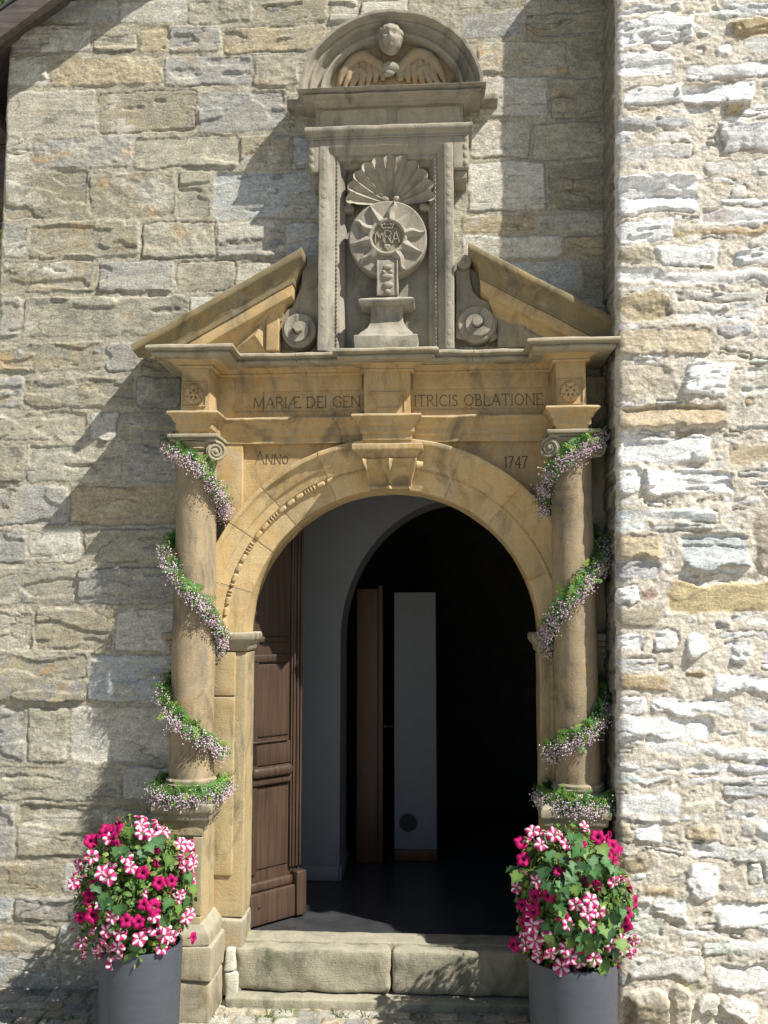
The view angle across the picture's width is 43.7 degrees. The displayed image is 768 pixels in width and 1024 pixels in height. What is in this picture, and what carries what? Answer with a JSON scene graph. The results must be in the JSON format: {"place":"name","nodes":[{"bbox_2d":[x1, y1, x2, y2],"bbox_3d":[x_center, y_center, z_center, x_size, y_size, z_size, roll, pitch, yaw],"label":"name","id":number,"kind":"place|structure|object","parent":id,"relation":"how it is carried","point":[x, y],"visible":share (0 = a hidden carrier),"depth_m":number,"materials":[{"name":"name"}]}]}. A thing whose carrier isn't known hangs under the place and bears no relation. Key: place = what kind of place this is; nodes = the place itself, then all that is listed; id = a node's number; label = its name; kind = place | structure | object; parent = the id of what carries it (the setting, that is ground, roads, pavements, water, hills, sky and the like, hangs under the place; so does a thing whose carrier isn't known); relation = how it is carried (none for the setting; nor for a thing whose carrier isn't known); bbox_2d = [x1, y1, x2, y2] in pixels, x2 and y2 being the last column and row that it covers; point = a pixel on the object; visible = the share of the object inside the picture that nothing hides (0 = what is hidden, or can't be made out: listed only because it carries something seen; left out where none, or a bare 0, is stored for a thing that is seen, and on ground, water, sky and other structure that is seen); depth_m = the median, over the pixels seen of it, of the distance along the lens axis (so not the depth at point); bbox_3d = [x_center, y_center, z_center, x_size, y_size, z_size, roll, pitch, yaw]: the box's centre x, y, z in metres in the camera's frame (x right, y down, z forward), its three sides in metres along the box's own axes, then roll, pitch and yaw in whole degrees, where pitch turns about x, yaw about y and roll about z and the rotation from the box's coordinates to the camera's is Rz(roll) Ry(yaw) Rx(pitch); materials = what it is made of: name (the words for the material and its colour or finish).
{"place":"outdoors","nodes":[
{"label":"outdoors","id":0,"kind":"place"},
{"bbox_2d":[0,988,529,1023],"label":"cobblestone pavement","id":1,"kind":"structure","parent":0,"point":[55,1004],"depth_m":4.29,"materials":[{"name":"stone"}]},
{"bbox_2d":[98,934,182,1023],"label":"planter pot","id":2,"kind":"object","parent":1,"relation":"on","point":[147,990],"visible":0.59,"depth_m":3.98,"materials":[{"name":"grey stone"}]},
{"bbox_2d":[67,813,198,970],"bbox_3d":[-1.086,1.640,4.169,0.549,0.644,0.518,1,-6,-10],"label":"petunia bush","id":3,"kind":"object","parent":2,"relation":"in","point":[147,881],"visible":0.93,"depth_m":4.03,"materials":[{"name":"pink plant"}]},
{"bbox_2d":[89,828,198,962],"bbox_3d":[-1.002,1.621,4.014,0.452,0.570,0.173,2,-6,-16],"label":"trailing ivy","id":4,"kind":"object","parent":2,"relation":"in","point":[105,899],"visible":0.92,"depth_m":3.99,"materials":[{"name":"green plant"}]},
{"bbox_2d":[1,988,463,1022],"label":"grass tuft","id":5,"kind":"object","parent":1,"relation":"on","point":[267,1015],"visible":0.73,"depth_m":4.26,"materials":[{"name":"green plant"}]},
{"bbox_2d":[131,243,620,1023],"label":"stone portal","id":6,"kind":"object","parent":1,"relation":"on","point":[293,445],"visible":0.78,"depth_m":4.61,"materials":[{"name":"stone"}]},
{"bbox_2d":[144,770,237,813],"bbox_3d":[-0.900,1.286,4.433,0.452,0.183,0.378,0,-6,4],"label":"flower garland","id":7,"kind":"object","parent":6,"relation":"on","point":[213,790],"visible":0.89,"depth_m":4.33,"materials":[{"name":"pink plant"}]},
{"bbox_2d":[150,431,234,767],"bbox_3d":[-0.901,0.396,4.544,0.402,1.608,0.344,0,-6,4],"label":"flower garland","id":8,"kind":"object","parent":6,"relation":"attached to","point":[171,712],"visible":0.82,"depth_m":4.47,"materials":[{"name":"green plant"}]},
{"bbox_2d":[349,200,426,347],"bbox_3d":[0.021,-1.149,4.722,0.385,0.763,0.243,0,-6,4],"label":"monstrance sculpture","id":9,"kind":"object","parent":6,"relation":"on","point":[388,243],"visible":0.97,"depth_m":4.67,"materials":[{"name":"grey stone"}]},
{"bbox_2d":[280,9,497,352],"bbox_3d":[0.033,-1.634,4.781,1.115,1.720,0.279,0,-6,4],"label":"niche aedicule","id":10,"kind":"object","parent":6,"relation":"on","point":[389,99],"visible":0.96,"depth_m":4.76,"materials":[{"name":"grey stone"}]},
{"bbox_2d":[530,418,612,769],"bbox_3d":[0.880,0.360,4.431,0.397,1.621,0.347,0,-6,4],"label":"flower garland","id":11,"kind":"object","parent":6,"relation":"attached to","point":[568,740],"visible":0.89,"depth_m":4.36,"materials":[{"name":"green plant"}]},
{"bbox_2d":[529,777,615,826],"bbox_3d":[0.875,1.301,4.315,0.438,0.192,0.377,0,-6,4],"label":"flower garland","id":12,"kind":"object","parent":6,"relation":"on","point":[575,803],"visible":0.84,"depth_m":4.20,"materials":[{"name":"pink plant"}]},
{"bbox_2d":[527,949,617,1023],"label":"planter pot","id":13,"kind":"object","parent":1,"relation":"on","point":[583,996],"visible":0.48,"depth_m":3.75,"materials":[{"name":"grey concrete"}]},
{"bbox_2d":[505,832,629,983],"bbox_3d":[0.702,1.572,3.796,0.510,0.570,0.229,-3,-7,25],"label":"trailing ivy","id":14,"kind":"object","parent":13,"relation":"in","point":[592,868],"visible":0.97,"depth_m":3.74,"materials":[{"name":"green plant"}]},
{"bbox_2d":[508,819,642,976],"bbox_3d":[0.783,1.579,3.940,0.511,0.610,0.512,-3,-7,26],"label":"petunia bush","id":15,"kind":"object","parent":13,"relation":"in","point":[534,901],"visible":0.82,"depth_m":3.80,"materials":[{"name":"pink plant"}]},
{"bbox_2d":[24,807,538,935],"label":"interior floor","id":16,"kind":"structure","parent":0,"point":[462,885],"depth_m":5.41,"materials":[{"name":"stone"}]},
{"bbox_2d":[299,495,447,880],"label":"plastered wall","id":17,"kind":"structure","parent":16,"relation":"on","point":[343,542],"depth_m":5.71,"materials":[{"name":"white paint"}]},
{"bbox_2d":[356,586,392,863],"bbox_3d":[-0.057,1.322,6.018,0.232,1.713,0.106,0,-6,4],"label":"door","id":18,"kind":"structure","parent":17,"relation":"attached to","point":[370,725],"depth_m":6.01,"materials":[{"name":"brown wood"}]},
{"bbox_2d":[394,592,437,861],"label":"partition wall","id":19,"kind":"structure","parent":16,"relation":"on","point":[415,717],"depth_m":6.08,"materials":[{"name":"white paint"}]},
{"bbox_2d":[398,812,417,831],"bbox_3d":[0.150,1.946,5.998,0.124,0.124,0.023,0,-6,4],"label":"wall vent","id":20,"kind":"object","parent":19,"relation":"attached to","point":[407,821],"depth_m":5.99,"materials":[{"name":"black metal"}]},
{"bbox_2d":[245,930,521,953],"bbox_3d":[0.074,2.053,4.552,1.506,0.057,0.145,0,-6,4],"label":"threshold","id":21,"kind":"object","parent":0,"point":[391,940],"visible":0.5,"depth_m":4.54,"materials":[{"name":"stone"}]},
{"label":"ground","id":22,"kind":"structure","parent":0,"visible":0},
{"bbox_2d":[0,208,2,260],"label":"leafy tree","id":23,"kind":"object","parent":22,"relation":"on","point":[1,215],"depth_m":12.02,"materials":[{"name":"green plant"}]},
{"bbox_2d":[0,0,605,990],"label":"church wall","id":24,"kind":"structure","parent":22,"relation":"on","point":[156,176],"depth_m":4.89,"materials":[{"name":"beige stone"}]},
{"bbox_2d":[0,0,74,209],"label":"roof verge","id":25,"kind":"structure","parent":24,"relation":"on","point":[19,19],"depth_m":5.07,"materials":[{"name":"wood"}]},
{"bbox_2d":[249,528,305,927],"bbox_3d":[-0.553,1.032,4.918,0.100,2.037,0.346,-6,-9,45],"label":"wooden door","id":26,"kind":"structure","parent":24,"relation":"attached to","point":[278,883],"depth_m":4.91,"materials":[{"name":"brown wood"}]},
{"bbox_2d":[346,506,537,809],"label":"interior wall","id":27,"kind":"structure","parent":24,"relation":"attached to","point":[463,567],"depth_m":7.72,"materials":[{"name":"paint"}]},
{"bbox_2d":[225,988,529,1014],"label":"stone slab","id":28,"kind":"structure","parent":22,"relation":"on","point":[391,1001],"depth_m":4.35,"materials":[{"name":"stone"}]},
{"bbox_2d":[225,971,238,995],"bbox_3d":[-0.706,2.197,4.480,0.066,0.120,0.105,0,-6,4],"label":"filler stone","id":29,"kind":"object","parent":28,"relation":"on","point":[232,981],"visible":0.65,"depth_m":4.43,"materials":[{"name":"stone"}]},
{"bbox_2d":[224,946,236,971],"bbox_3d":[-0.712,2.086,4.492,0.058,0.108,0.105,0,-6,4],"label":"filler stone","id":30,"kind":"object","parent":29,"relation":"on","point":[230,960],"visible":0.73,"depth_m":4.44,"materials":[{"name":"stone"}]},
{"bbox_2d":[236,941,392,992],"bbox_3d":[-0.325,2.124,4.479,0.746,0.208,0.129,0,-6,4],"label":"stone step","id":31,"kind":"object","parent":28,"relation":"on","point":[336,967],"visible":0.98,"depth_m":4.43,"materials":[{"name":"stone"}]},
{"bbox_2d":[391,944,528,996],"bbox_3d":[0.357,2.120,4.436,0.656,0.209,0.120,0,-6,4],"label":"stone step","id":32,"kind":"object","parent":28,"relation":"on","point":[484,970],"visible":0.87,"depth_m":4.39,"materials":[{"name":"stone"}]},
{"bbox_2d":[600,0,767,1023],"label":"rubble buttress","id":33,"kind":"structure","parent":22,"relation":"on","point":[684,368],"depth_m":4.28,"materials":[{"name":"beige stone"}]}
]}

